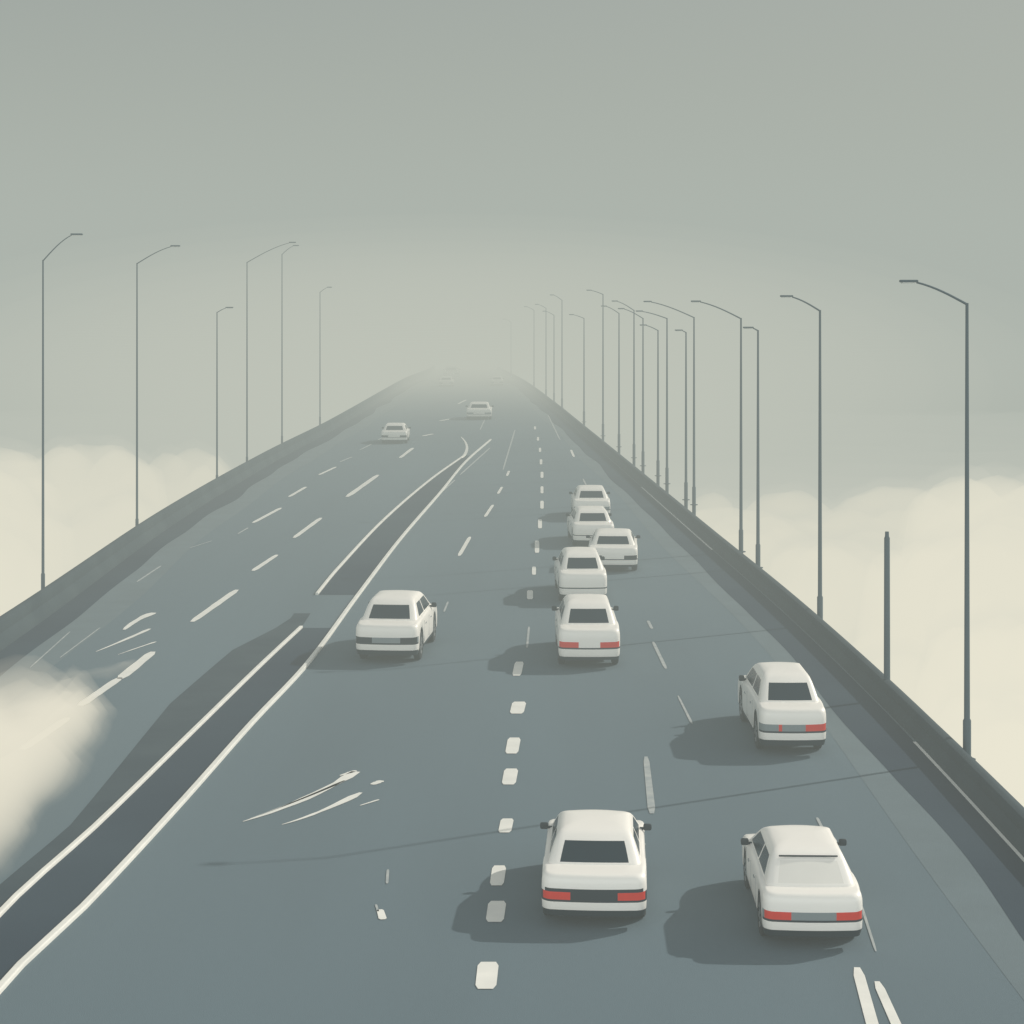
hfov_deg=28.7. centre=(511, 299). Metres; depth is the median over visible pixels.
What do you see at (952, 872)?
road shoulder
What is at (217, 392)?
street lamp
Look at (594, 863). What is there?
white car
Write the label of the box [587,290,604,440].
street lamp
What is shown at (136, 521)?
street lamp
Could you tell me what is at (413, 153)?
sky
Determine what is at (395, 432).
white car
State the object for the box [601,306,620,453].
street lamp
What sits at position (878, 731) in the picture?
road gutter
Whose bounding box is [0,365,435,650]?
road parapet
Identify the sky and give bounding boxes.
[0,0,1023,307]
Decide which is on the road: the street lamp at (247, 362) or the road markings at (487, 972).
the road markings at (487, 972)
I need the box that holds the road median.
[0,455,469,979]
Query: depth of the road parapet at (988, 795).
54.92 m
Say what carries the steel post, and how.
on the road
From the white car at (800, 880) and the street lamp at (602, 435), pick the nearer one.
the white car at (800, 880)
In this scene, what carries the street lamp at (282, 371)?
on the road
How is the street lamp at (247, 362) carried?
on the road parapet at (26, 615)
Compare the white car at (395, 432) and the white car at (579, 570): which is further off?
the white car at (395, 432)
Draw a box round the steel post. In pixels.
[884,531,889,679]
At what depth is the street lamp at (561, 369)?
194.41 m
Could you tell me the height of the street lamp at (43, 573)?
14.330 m
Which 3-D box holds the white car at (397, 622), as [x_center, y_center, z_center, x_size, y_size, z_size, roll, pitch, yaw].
[-3.408,9.600,60.015,2.090,1.775,4.980,0,0,5]
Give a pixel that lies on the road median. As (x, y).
(41, 908)
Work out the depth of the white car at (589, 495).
95.66 m
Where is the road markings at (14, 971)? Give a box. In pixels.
[0,439,491,993]
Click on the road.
(210, 905)
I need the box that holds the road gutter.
[0,381,1023,939]
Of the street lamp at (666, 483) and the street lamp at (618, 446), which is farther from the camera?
the street lamp at (618, 446)
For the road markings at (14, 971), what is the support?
on the road
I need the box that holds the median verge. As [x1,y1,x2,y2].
[0,613,309,906]
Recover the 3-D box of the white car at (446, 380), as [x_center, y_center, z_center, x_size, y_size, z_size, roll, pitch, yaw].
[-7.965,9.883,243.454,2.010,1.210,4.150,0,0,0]
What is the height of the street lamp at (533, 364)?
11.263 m
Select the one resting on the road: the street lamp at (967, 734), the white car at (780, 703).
the white car at (780, 703)
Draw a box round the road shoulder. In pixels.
[0,370,1023,999]
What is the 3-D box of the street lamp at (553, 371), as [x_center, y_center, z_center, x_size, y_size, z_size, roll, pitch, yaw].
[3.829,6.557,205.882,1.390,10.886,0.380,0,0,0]
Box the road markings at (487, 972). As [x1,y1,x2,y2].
[19,400,1023,1023]
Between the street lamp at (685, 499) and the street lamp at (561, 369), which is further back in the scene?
the street lamp at (561, 369)
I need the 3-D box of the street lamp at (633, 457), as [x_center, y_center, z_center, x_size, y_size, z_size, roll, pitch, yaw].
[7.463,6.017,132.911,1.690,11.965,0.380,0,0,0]
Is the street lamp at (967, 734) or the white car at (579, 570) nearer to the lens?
the street lamp at (967, 734)
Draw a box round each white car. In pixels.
[356,590,436,658]
[381,423,410,442]
[439,376,453,386]
[466,402,493,418]
[490,376,503,385]
[540,810,651,916]
[552,547,606,600]
[552,594,619,663]
[566,506,613,544]
[569,485,609,516]
[586,528,639,569]
[738,662,825,747]
[741,825,862,936]
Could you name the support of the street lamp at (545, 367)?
on the road
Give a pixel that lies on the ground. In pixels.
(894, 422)
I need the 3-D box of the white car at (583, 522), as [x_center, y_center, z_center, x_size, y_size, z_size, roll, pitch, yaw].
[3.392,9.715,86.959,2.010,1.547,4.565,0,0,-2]
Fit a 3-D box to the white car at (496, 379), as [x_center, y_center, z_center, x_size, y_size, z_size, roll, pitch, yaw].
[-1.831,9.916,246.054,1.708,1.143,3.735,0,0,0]
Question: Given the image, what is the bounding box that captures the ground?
[0,308,1023,806]
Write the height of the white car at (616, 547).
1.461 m
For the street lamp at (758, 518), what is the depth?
78.31 m
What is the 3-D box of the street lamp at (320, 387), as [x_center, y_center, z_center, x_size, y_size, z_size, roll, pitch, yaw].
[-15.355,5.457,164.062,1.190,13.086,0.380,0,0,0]
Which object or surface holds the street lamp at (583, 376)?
on the road
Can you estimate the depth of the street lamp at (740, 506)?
83.29 m
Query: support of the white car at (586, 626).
on the road
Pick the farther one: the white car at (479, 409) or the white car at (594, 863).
the white car at (479, 409)
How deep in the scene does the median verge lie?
48.75 m
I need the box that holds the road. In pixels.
[0,369,1023,1023]
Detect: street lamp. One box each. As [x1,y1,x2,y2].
[41,233,82,588]
[135,245,179,525]
[216,307,232,477]
[246,242,295,460]
[281,245,298,442]
[319,287,331,424]
[524,306,534,386]
[535,304,546,394]
[543,311,554,401]
[554,295,562,407]
[569,314,584,424]
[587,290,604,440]
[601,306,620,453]
[612,301,636,465]
[618,308,645,473]
[636,310,670,492]
[640,324,660,485]
[643,301,697,514]
[675,330,689,508]
[691,300,745,552]
[743,327,762,567]
[780,295,822,618]
[899,280,975,760]
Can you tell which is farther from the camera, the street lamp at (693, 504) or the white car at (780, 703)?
the street lamp at (693, 504)
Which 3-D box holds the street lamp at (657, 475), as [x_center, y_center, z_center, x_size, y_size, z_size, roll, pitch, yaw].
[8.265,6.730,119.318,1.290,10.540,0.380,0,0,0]
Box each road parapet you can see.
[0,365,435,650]
[496,367,1023,856]
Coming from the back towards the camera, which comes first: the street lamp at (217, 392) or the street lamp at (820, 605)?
the street lamp at (217, 392)

